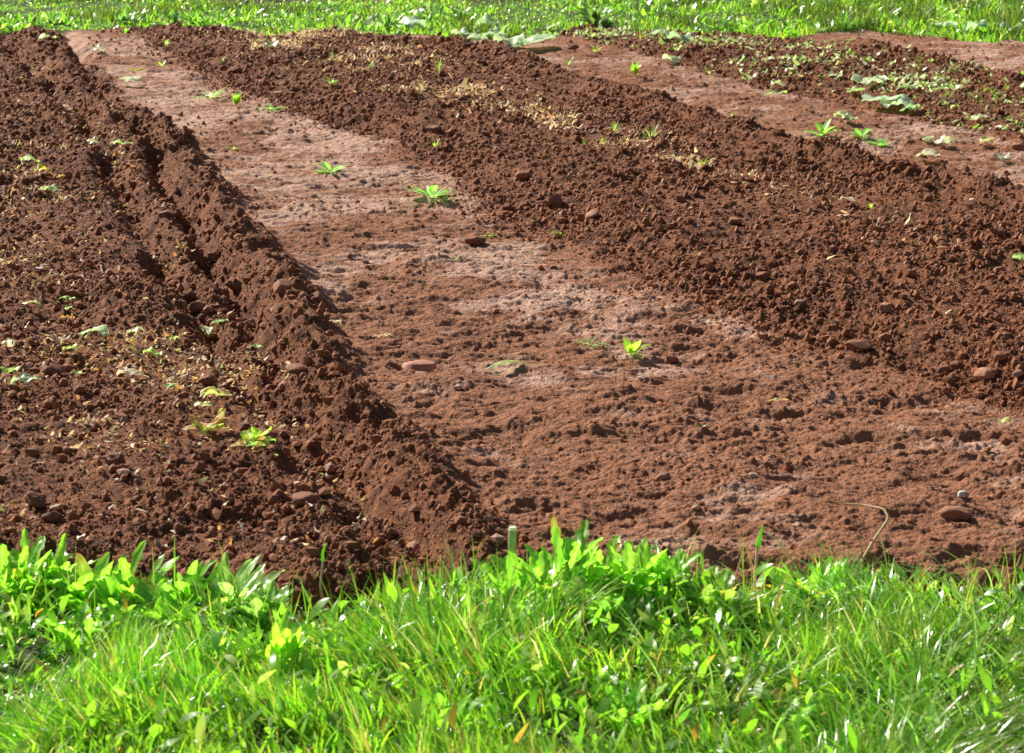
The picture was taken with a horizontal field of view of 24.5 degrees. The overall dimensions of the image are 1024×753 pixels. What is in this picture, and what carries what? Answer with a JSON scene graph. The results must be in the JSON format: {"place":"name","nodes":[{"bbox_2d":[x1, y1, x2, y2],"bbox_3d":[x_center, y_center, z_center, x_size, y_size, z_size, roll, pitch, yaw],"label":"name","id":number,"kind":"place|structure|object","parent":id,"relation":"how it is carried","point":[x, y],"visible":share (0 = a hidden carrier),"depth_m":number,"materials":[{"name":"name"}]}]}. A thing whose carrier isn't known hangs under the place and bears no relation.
{"place":"outdoors","nodes":[
{"label":"outdoors","id":0,"kind":"place"},
{"bbox_2d":[0,0,1023,752],"bbox_3d":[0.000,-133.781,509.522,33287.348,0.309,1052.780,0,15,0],"label":"ground","id":1,"kind":"structure","parent":0,"point":[896,452],"depth_m":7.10,"materials":[{"name":"red soil"}]},
{"bbox_2d":[8,372,40,384],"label":"cabbage leaf","id":2,"kind":"object","parent":1,"relation":"on","point":[25,377],"visible":1,"depth_m":6.24,"materials":[{"name":"plant"}]},
{"bbox_2d":[23,491,46,507],"bbox_3d":[-1.086,0.282,5.383,0.056,0.041,0.045,1,15,3],"label":"soil clod","id":3,"kind":"object","parent":1,"relation":"on","point":[35,499],"visible":1,"depth_m":5.37,"materials":[{"name":"soil"}]},
{"bbox_2d":[0,528,77,603],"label":"broadleaf weed","id":4,"kind":"object","parent":1,"relation":"on","point":[8,563],"visible":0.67,"depth_m":4.87,"materials":[{"name":"green plant"}]},
{"bbox_2d":[41,511,63,523],"bbox_3d":[-1.027,0.315,5.275,0.047,0.033,0.035,3,15,9],"label":"stone","id":5,"kind":"object","parent":1,"relation":"on","point":[54,517],"visible":1,"depth_m":5.26,"materials":[{"name":"stone"}]},
{"bbox_2d":[41,364,63,374],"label":"soil clod","id":6,"kind":"object","parent":1,"relation":"on","point":[52,369],"visible":0.98,"depth_m":6.47,"materials":[{"name":"soil"}]},
{"bbox_2d":[14,533,98,601],"bbox_3d":[-0.953,0.409,4.878,0.176,0.135,0.212,-14,20,-42],"label":"broadleaf weed","id":7,"kind":"object","parent":1,"relation":"on","point":[52,582],"visible":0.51,"depth_m":4.89,"materials":[{"name":"green plant"}]},
{"bbox_2d":[13,601,111,655],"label":"broadleaf weed","id":8,"kind":"object","parent":1,"relation":"on","point":[61,632],"visible":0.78,"depth_m":4.58,"materials":[{"name":"green plant"}]},
{"bbox_2d":[39,552,136,612],"bbox_3d":[-0.852,0.428,4.821,0.219,0.132,0.177,-14,20,-42],"label":"broadleaf weed","id":9,"kind":"object","parent":1,"relation":"on","point":[85,576],"visible":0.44,"depth_m":4.81,"materials":[{"name":"green plant"}]},
{"bbox_2d":[78,325,108,336],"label":"cabbage leaf","id":10,"kind":"object","parent":1,"relation":"on","point":[102,330],"visible":1,"depth_m":6.89,"materials":[{"name":"plant"}]},
{"bbox_2d":[67,670,155,720],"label":"broadleaf weed","id":11,"kind":"object","parent":1,"relation":"on","point":[128,698],"visible":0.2,"depth_m":4.25,"materials":[{"name":"green plant"}]},
{"bbox_2d":[102,452,124,464],"bbox_3d":[-0.938,0.195,5.563,0.054,0.036,0.045,-4,15,-15],"label":"soil clod","id":12,"kind":"object","parent":1,"relation":"on","point":[110,458],"visible":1,"depth_m":5.55,"materials":[{"name":"soil"}]},
{"bbox_2d":[89,572,151,614],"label":"broadleaf weed","id":13,"kind":"object","parent":1,"relation":"on","point":[99,586],"visible":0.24,"depth_m":4.75,"materials":[{"name":"green plant"}]},
{"bbox_2d":[109,9,139,24],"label":"wild plant","id":14,"kind":"object","parent":1,"relation":"on","point":[123,15],"visible":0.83,"depth_m":15.07,"materials":[{"name":"green plant"}]},
{"bbox_2d":[119,75,141,83],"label":"cabbage leaf","id":15,"kind":"object","parent":1,"relation":"on","point":[133,78],"visible":1,"depth_m":12.27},
{"bbox_2d":[116,368,148,378],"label":"cabbage leaf","id":16,"kind":"object","parent":1,"relation":"on","point":[131,371],"visible":1,"depth_m":6.37,"materials":[{"name":"plant"}]},
{"bbox_2d":[103,540,179,601],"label":"broadleaf weed","id":17,"kind":"object","parent":1,"relation":"on","point":[126,568],"visible":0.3,"depth_m":4.83,"materials":[{"name":"green plant"}]},
{"bbox_2d":[110,576,206,634],"bbox_3d":[-0.724,0.468,4.705,0.168,0.104,0.206,-8,17,-28],"label":"broadleaf weed","id":18,"kind":"object","parent":1,"relation":"on","point":[147,585],"visible":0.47,"depth_m":4.73,"materials":[{"name":"green plant"}]},
{"bbox_2d":[157,209,177,218],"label":"soil clod","id":19,"kind":"object","parent":1,"relation":"on","point":[169,213],"visible":1,"depth_m":8.65,"materials":[{"name":"soil"}]},
{"bbox_2d":[165,10,181,23],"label":"wild plant","id":20,"kind":"object","parent":1,"relation":"on","point":[174,15],"visible":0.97,"depth_m":14.97,"materials":[{"name":"green plant"}]},
{"bbox_2d":[184,290,196,303],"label":"stone","id":21,"kind":"object","parent":1,"relation":"on","point":[189,296],"visible":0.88,"depth_m":7.56,"materials":[{"name":"stone"}]},
{"bbox_2d":[161,559,219,617],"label":"broadleaf weed","id":22,"kind":"object","parent":1,"relation":"on","point":[193,567],"visible":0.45,"depth_m":4.80,"materials":[{"name":"green plant"}]},
{"bbox_2d":[179,11,212,25],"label":"wild plant","id":23,"kind":"object","parent":1,"relation":"on","point":[189,16],"visible":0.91,"depth_m":14.89,"materials":[{"name":"green plant"}]},
{"bbox_2d":[189,301,203,311],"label":"stone","id":24,"kind":"object","parent":1,"relation":"on","point":[197,306],"visible":1,"depth_m":7.41,"materials":[{"name":"stone"}]},
{"bbox_2d":[158,626,236,675],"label":"broadleaf weed","id":25,"kind":"object","parent":1,"relation":"on","point":[224,641],"visible":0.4,"depth_m":4.48,"materials":[{"name":"green plant"}]},
{"bbox_2d":[181,408,228,432],"bbox_3d":[-0.765,0.113,5.882,0.116,0.054,0.091,-4,16,-16],"label":"wilted lettuce","id":26,"kind":"object","parent":1,"relation":"on","point":[218,422],"visible":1,"depth_m":5.89,"materials":[{"name":"yellow plant"}]},
{"bbox_2d":[199,374,217,384],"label":"soil clod","id":27,"kind":"object","parent":1,"relation":"on","point":[208,379],"visible":1,"depth_m":6.39,"materials":[{"name":"soil"}]},
{"bbox_2d":[206,251,218,262],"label":"soil clod","id":28,"kind":"object","parent":1,"relation":"on","point":[212,257],"visible":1,"depth_m":8.12,"materials":[{"name":"soil"}]},
{"bbox_2d":[200,386,231,398],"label":"cabbage leaf","id":29,"kind":"object","parent":1,"relation":"on","point":[206,391],"visible":1,"depth_m":6.22,"materials":[{"name":"plant"}]},
{"bbox_2d":[224,277,240,290],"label":"soil clod","id":30,"kind":"object","parent":1,"relation":"on","point":[232,283],"visible":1,"depth_m":7.66,"materials":[{"name":"soil"}]},
{"bbox_2d":[183,552,284,624],"bbox_3d":[-0.593,0.439,4.754,0.181,0.122,0.274,6,16,20],"label":"broadleaf weed","id":31,"kind":"object","parent":1,"relation":"on","point":[255,578],"visible":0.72,"depth_m":4.79,"materials":[{"name":"green plant"}]},
{"bbox_2d":[230,90,241,106],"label":"lettuce seedling","id":32,"kind":"object","parent":1,"relation":"on","point":[236,98],"visible":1,"depth_m":11.51,"materials":[{"name":"green plant"}]},
{"bbox_2d":[230,426,275,446],"bbox_3d":[-0.632,0.143,5.780,0.102,0.058,0.132,0,15,0],"label":"wilted lettuce","id":33,"kind":"object","parent":1,"relation":"on","point":[256,435],"visible":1,"depth_m":5.78,"materials":[{"name":"green plant"}]},
{"bbox_2d":[234,580,293,628],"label":"broadleaf weed","id":34,"kind":"object","parent":1,"relation":"on","point":[257,603],"visible":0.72,"depth_m":4.69,"materials":[{"name":"green plant"}]},
{"bbox_2d":[273,279,290,293],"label":"stone","id":35,"kind":"object","parent":1,"relation":"on","point":[279,285],"visible":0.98,"depth_m":7.26,"materials":[{"name":"stone"}]},
{"bbox_2d":[264,607,309,672],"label":"broadleaf weed","id":36,"kind":"object","parent":1,"relation":"on","point":[281,639],"visible":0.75,"depth_m":4.43,"materials":[{"name":"green plant"}]},
{"bbox_2d":[286,363,307,373],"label":"stone","id":37,"kind":"object","parent":1,"relation":"on","point":[295,368],"visible":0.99,"depth_m":6.38,"materials":[{"name":"stone"}]},
{"bbox_2d":[292,491,318,506],"bbox_3d":[-0.473,0.277,5.338,0.058,0.028,0.052,9,17,31],"label":"stone","id":38,"kind":"object","parent":1,"relation":"on","point":[300,498],"visible":0.99,"depth_m":5.33,"materials":[{"name":"stone"}]},
{"bbox_2d":[319,543,326,608],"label":"dry stalk","id":39,"kind":"object","parent":1,"relation":"on","point":[322,560],"visible":0.85,"depth_m":4.82,"materials":[{"name":"green plant"}]},
{"bbox_2d":[314,162,349,174],"bbox_3d":[-0.749,-0.868,9.730,0.161,0.064,0.137,-5,16,-17],"label":"weed rosette","id":40,"kind":"object","parent":1,"relation":"on","point":[326,165],"visible":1,"depth_m":9.72,"materials":[{"name":"green plant"}]},
{"bbox_2d":[336,662,399,693],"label":"broadleaf weed","id":41,"kind":"object","parent":1,"relation":"on","point":[388,678],"visible":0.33,"depth_m":4.36,"materials":[{"name":"green plant"}]},
{"bbox_2d":[367,6,408,30],"bbox_3d":[-0.791,-2.247,14.788,0.259,0.175,0.244,10,18,32],"label":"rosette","id":42,"kind":"object","parent":1,"relation":"on","point":[383,19],"visible":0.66,"depth_m":14.77,"materials":[{"name":"green plant"}]},
{"bbox_2d":[393,15,425,28],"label":"cabbage leaf","id":43,"kind":"object","parent":1,"relation":"on","point":[412,21],"visible":0.89,"depth_m":14.83,"materials":[{"name":"plant"}]},
{"bbox_2d":[402,360,436,371],"bbox_3d":[-0.263,-0.027,6.677,0.099,0.037,0.078,-1,15,-3],"label":"stone","id":44,"kind":"object","parent":1,"relation":"on","point":[424,365],"visible":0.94,"depth_m":6.65,"materials":[{"name":"stone"}]},
{"bbox_2d":[401,184,455,197],"bbox_3d":[-0.326,-0.723,9.140,0.214,0.071,0.196,0,15,0],"label":"weed rosette","id":45,"kind":"object","parent":1,"relation":"on","point":[431,190],"visible":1,"depth_m":9.13,"materials":[{"name":"green plant"}]},
{"bbox_2d":[425,124,442,131],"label":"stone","id":46,"kind":"object","parent":1,"relation":"on","point":[434,128],"visible":1,"depth_m":10.63,"materials":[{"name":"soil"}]},
{"bbox_2d":[401,685,477,738],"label":"broadleaf weed","id":47,"kind":"object","parent":1,"relation":"on","point":[440,698],"visible":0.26,"depth_m":4.20,"materials":[{"name":"green plant"}]},
{"bbox_2d":[450,27,470,35],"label":"cabbage leaf","id":48,"kind":"object","parent":1,"relation":"on","point":[464,30],"visible":0.89,"depth_m":14.25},
{"bbox_2d":[449,7,473,16],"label":"wild plant","id":49,"kind":"object","parent":1,"relation":"on","point":[457,13],"visible":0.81,"depth_m":15.27,"materials":[{"name":"green plant"}]},
{"bbox_2d":[464,235,485,245],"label":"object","id":50,"kind":"object","parent":1,"relation":"on","point":[475,240],"visible":1,"depth_m":8.33,"materials":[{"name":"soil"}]},
{"bbox_2d":[416,620,534,666],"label":"broadleaf weed","id":51,"kind":"object","parent":1,"relation":"on","point":[474,622],"visible":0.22,"depth_m":4.52,"materials":[{"name":"green plant"}]},
{"bbox_2d":[467,31,487,40],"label":"cabbage leaf","id":52,"kind":"object","parent":1,"relation":"on","point":[474,36],"visible":0.88,"depth_m":13.94,"materials":[{"name":"plant"}]},
{"bbox_2d":[474,15,502,28],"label":"cabbage leaf","id":53,"kind":"object","parent":1,"relation":"on","point":[485,18],"visible":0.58,"depth_m":14.75,"materials":[{"name":"plant"}]},
{"bbox_2d":[482,26,504,35],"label":"cabbage leaf","id":54,"kind":"object","parent":1,"relation":"on","point":[497,30],"visible":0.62,"depth_m":14.21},
{"bbox_2d":[471,548,533,602],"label":"broadleaf weed","id":55,"kind":"object","parent":1,"relation":"on","point":[505,560],"visible":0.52,"depth_m":4.84,"materials":[{"name":"green plant"}]},
{"bbox_2d":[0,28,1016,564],"bbox_3d":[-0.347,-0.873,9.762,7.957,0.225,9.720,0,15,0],"label":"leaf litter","id":56,"kind":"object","parent":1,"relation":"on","point":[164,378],"visible":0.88,"depth_m":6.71,"materials":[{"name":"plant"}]},
{"bbox_2d":[493,33,524,48],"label":"cabbage leaf","id":57,"kind":"object","parent":1,"relation":"on","point":[513,42],"visible":0.86,"depth_m":13.79,"materials":[{"name":"plant"}]},
{"bbox_2d":[0,523,1023,752],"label":"grass","id":58,"kind":"structure","parent":1,"relation":"on","point":[912,638],"depth_m":4.36,"materials":[{"name":"plant"}]},
{"bbox_2d":[0,0,1023,42],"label":"grass","id":59,"kind":"structure","parent":1,"relation":"on","point":[1009,16],"depth_m":15.21,"materials":[{"name":"plant"}]},
{"bbox_2d":[0,550,1023,752],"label":"ground cover","id":60,"kind":"object","parent":1,"relation":"on","point":[12,603],"visible":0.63,"depth_m":4.34,"materials":[{"name":"green plant"}]},
{"bbox_2d":[508,526,516,552],"bbox_3d":[0.001,0.369,5.035,0.020,0.102,0.020,0,15,0],"label":"marker","id":61,"kind":"object","parent":1,"relation":"on","point":[512,534],"visible":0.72,"depth_m":5.02,"materials":[{"name":"green plastic"}]},
{"bbox_2d":[515,171,530,179],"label":"soil clod","id":62,"kind":"object","parent":1,"relation":"on","point":[520,175],"visible":1,"depth_m":9.43,"materials":[{"name":"soil"}]},
{"bbox_2d":[518,33,555,44],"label":"cabbage leaf","id":63,"kind":"object","parent":1,"relation":"on","point":[536,38],"visible":1,"depth_m":13.80,"materials":[{"name":"plant"}]},
{"bbox_2d":[512,550,564,614],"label":"broadleaf weed","id":64,"kind":"object","parent":1,"relation":"on","point":[541,565],"visible":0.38,"depth_m":4.79,"materials":[{"name":"green plant"}]},
{"bbox_2d":[543,191,561,206],"bbox_3d":[0.154,-0.670,8.950,0.079,0.064,0.058,-3,15,-13],"label":"soil clod","id":65,"kind":"object","parent":1,"relation":"on","point":[551,199],"visible":1,"depth_m":8.93,"materials":[{"name":"soil"}]},
{"bbox_2d":[507,514,602,593],"bbox_3d":[0.106,0.375,4.841,0.188,0.191,0.214,4,15,15],"label":"broadleaf weed","id":66,"kind":"object","parent":1,"relation":"on","point":[562,551],"visible":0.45,"depth_m":4.80,"materials":[{"name":"green plant"}]},
{"bbox_2d":[155,24,966,249],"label":"straw litter","id":67,"kind":"object","parent":1,"relation":"on","point":[464,84],"visible":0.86,"depth_m":11.67,"materials":[{"name":"beige plant"}]},
{"bbox_2d":[582,209,598,220],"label":"stone","id":68,"kind":"object","parent":1,"relation":"on","point":[593,213],"visible":1,"depth_m":8.61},
{"bbox_2d":[573,2,617,25],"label":"wild plant","id":69,"kind":"object","parent":1,"relation":"on","point":[594,16],"visible":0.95,"depth_m":14.81,"materials":[{"name":"green plant"}]},
{"bbox_2d":[564,576,641,632],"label":"broadleaf weed","id":70,"kind":"object","parent":1,"relation":"on","point":[604,602],"visible":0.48,"depth_m":4.65,"materials":[{"name":"green plant"}]},
{"bbox_2d":[571,535,639,591],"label":"broadleaf weed","id":71,"kind":"object","parent":1,"relation":"on","point":[597,568],"visible":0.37,"depth_m":4.82,"materials":[{"name":"green plant"}]},
{"bbox_2d":[592,678,668,740],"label":"broadleaf weed","id":72,"kind":"object","parent":1,"relation":"on","point":[617,697],"visible":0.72,"depth_m":4.22,"materials":[{"name":"green plant"}]},
{"bbox_2d":[628,61,641,75],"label":"lettuce seedling","id":73,"kind":"object","parent":1,"relation":"on","point":[634,68],"visible":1,"depth_m":12.59,"materials":[{"name":"green plant"}]},
{"bbox_2d":[623,337,650,355],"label":"seedling","id":74,"kind":"object","parent":1,"relation":"on","point":[632,346],"visible":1,"depth_m":6.85,"materials":[{"name":"green plant"}]},
{"bbox_2d":[593,538,688,602],"bbox_3d":[0.231,0.397,4.815,0.213,0.161,0.248,-8,17,-27],"label":"broadleaf weed","id":75,"kind":"object","parent":1,"relation":"on","point":[615,563],"visible":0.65,"depth_m":4.78,"materials":[{"name":"green plant"}]},
{"bbox_2d":[649,28,670,37],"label":"cabbage leaf","id":76,"kind":"object","parent":1,"relation":"on","point":[657,30],"visible":0.94,"depth_m":14.00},
{"bbox_2d":[622,543,701,608],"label":"broadleaf weed","id":77,"kind":"object","parent":1,"relation":"on","point":[644,559],"visible":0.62,"depth_m":4.81,"materials":[{"name":"green plant"}]},
{"bbox_2d":[662,54,681,63],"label":"cabbage leaf","id":78,"kind":"object","parent":1,"relation":"on","point":[674,59],"visible":1,"depth_m":13.11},
{"bbox_2d":[666,30,690,41],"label":"cabbage leaf","id":79,"kind":"object","parent":1,"relation":"on","point":[673,33],"visible":0.98,"depth_m":13.89,"materials":[{"name":"plant"}]},
{"bbox_2d":[674,567,736,616],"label":"broadleaf weed","id":80,"kind":"object","parent":1,"relation":"on","point":[728,591],"visible":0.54,"depth_m":4.76,"materials":[{"name":"green plant"}]},
{"bbox_2d":[753,525,762,590],"bbox_3d":[0.523,0.386,5.027,0.019,0.145,0.010,4,15,15],"label":"grass blade","id":81,"kind":"object","parent":1,"relation":"on","point":[758,544],"visible":0.81,"depth_m":5.02,"materials":[{"name":"green plant"}]},
{"bbox_2d":[746,652,830,702],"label":"broadleaf weed","id":82,"kind":"object","parent":1,"relation":"on","point":[776,675],"visible":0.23,"depth_m":4.40,"materials":[{"name":"green plant"}]},
{"bbox_2d":[554,21,1023,132],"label":"cabbage scraps","id":83,"kind":"object","parent":1,"relation":"on","point":[799,57],"visible":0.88,"depth_m":12.67,"materials":[{"name":"green plant"}]},
{"bbox_2d":[754,685,829,749],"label":"broadleaf weed","id":84,"kind":"object","parent":1,"relation":"on","point":[781,703],"visible":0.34,"depth_m":4.21,"materials":[{"name":"green plant"}]},
{"bbox_2d":[753,556,872,610],"bbox_3d":[0.606,0.434,4.817,0.242,0.123,0.185,0,15,0],"label":"broadleaf weed","id":85,"kind":"object","parent":1,"relation":"on","point":[824,571],"visible":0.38,"depth_m":4.80,"materials":[{"name":"green plant"}]},
{"bbox_2d":[803,118,840,135],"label":"leafy weed","id":86,"kind":"object","parent":1,"relation":"on","point":[824,129],"visible":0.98,"depth_m":10.69,"materials":[{"name":"green plant"}]},
{"bbox_2d":[824,11,863,30],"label":"wild plant","id":87,"kind":"object","parent":1,"relation":"on","point":[842,25],"visible":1,"depth_m":14.63,"materials":[{"name":"green plant"}]},
{"bbox_2d":[808,563,894,621],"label":"broadleaf weed","id":88,"kind":"object","parent":1,"relation":"on","point":[841,574],"visible":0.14,"depth_m":4.80,"materials":[{"name":"green plant"}]},
{"bbox_2d":[845,339,872,351],"bbox_3d":[1.000,-0.091,6.808,0.081,0.034,0.062,4,16,16],"label":"stone","id":89,"kind":"object","parent":1,"relation":"on","point":[860,344],"visible":1,"depth_m":6.79,"materials":[{"name":"stone"}]},
{"bbox_2d":[851,128,873,138],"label":"leafy weed","id":90,"kind":"object","parent":1,"relation":"on","point":[857,131],"visible":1,"depth_m":10.56,"materials":[{"name":"green plant"}]},
{"bbox_2d":[837,498,889,574],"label":"dry stalk","id":91,"kind":"object","parent":1,"relation":"on","point":[878,532],"visible":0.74,"depth_m":5.08,"materials":[{"name":"plant"}]},
{"bbox_2d":[851,74,886,84],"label":"cabbage leaf","id":92,"kind":"object","parent":1,"relation":"on","point":[858,78],"visible":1,"depth_m":12.02,"materials":[{"name":"plant"}]},
{"bbox_2d":[818,645,919,713],"bbox_3d":[0.645,0.570,4.362,0.199,0.083,0.254,0,15,0],"label":"broadleaf weed","id":93,"kind":"object","parent":1,"relation":"on","point":[825,668],"visible":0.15,"depth_m":4.34,"materials":[{"name":"green plant"}]},
{"bbox_2d":[861,93,899,101],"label":"cabbage leaf","id":94,"kind":"object","parent":1,"relation":"on","point":[867,96],"visible":1,"depth_m":11.43,"materials":[{"name":"plant"}]},
{"bbox_2d":[880,302,891,313],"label":"stone","id":95,"kind":"object","parent":1,"relation":"on","point":[885,307],"visible":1,"depth_m":7.11,"materials":[{"name":"stone"}]},
{"bbox_2d":[880,93,913,107],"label":"cabbage leaf","id":96,"kind":"object","parent":1,"relation":"on","point":[903,99],"visible":1,"depth_m":11.38,"materials":[{"name":"plant"}]},
{"bbox_2d":[882,670,952,726],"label":"broadleaf weed","id":97,"kind":"object","parent":1,"relation":"on","point":[923,678],"visible":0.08,"depth_m":4.33,"materials":[{"name":"green plant"}]},
{"bbox_2d":[914,148,939,159],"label":"cabbage leaf","id":98,"kind":"object","parent":1,"relation":"on","point":[933,153],"visible":1,"depth_m":10.04,"materials":[{"name":"plant"}]},
{"bbox_2d":[933,134,955,143],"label":"cabbage leaf","id":99,"kind":"object","parent":1,"relation":"on","point":[945,138],"visible":1,"depth_m":10.40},
{"bbox_2d":[939,506,970,519],"bbox_3d":[1.009,0.310,5.384,0.072,0.033,0.046,2,15,9],"label":"stone","id":100,"kind":"object","parent":1,"relation":"on","point":[954,512],"visible":1,"depth_m":5.37,"materials":[{"name":"stone"}]},
{"bbox_2d":[950,360,963,369],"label":"stone","id":101,"kind":"object","parent":1,"relation":"on","point":[955,364],"visible":1,"depth_m":6.62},
{"bbox_2d":[964,19,989,30],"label":"cabbage leaf","id":102,"kind":"object","parent":1,"relation":"on","point":[981,23],"visible":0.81,"depth_m":14.53,"materials":[{"name":"plant"}]},
{"bbox_2d":[974,367,994,379],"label":"stone","id":103,"kind":"object","parent":1,"relation":"on","point":[983,373],"visible":1,"depth_m":6.52,"materials":[{"name":"stone"}]},
{"bbox_2d":[994,351,1008,360],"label":"stone","id":104,"kind":"object","parent":1,"relation":"on","point":[1000,355],"visible":1,"depth_m":6.58,"materials":[{"name":"stone"}]},
{"bbox_2d":[0,558,1023,752],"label":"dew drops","id":105,"kind":"object","parent":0,"point":[577,659],"visible":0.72,"depth_m":4.35,"materials":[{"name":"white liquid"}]},
{"bbox_2d":[329,29,1008,163],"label":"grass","id":106,"kind":"structure","parent":0,"point":[839,59],"depth_m":12.19,"materials":[{"name":"plant"}]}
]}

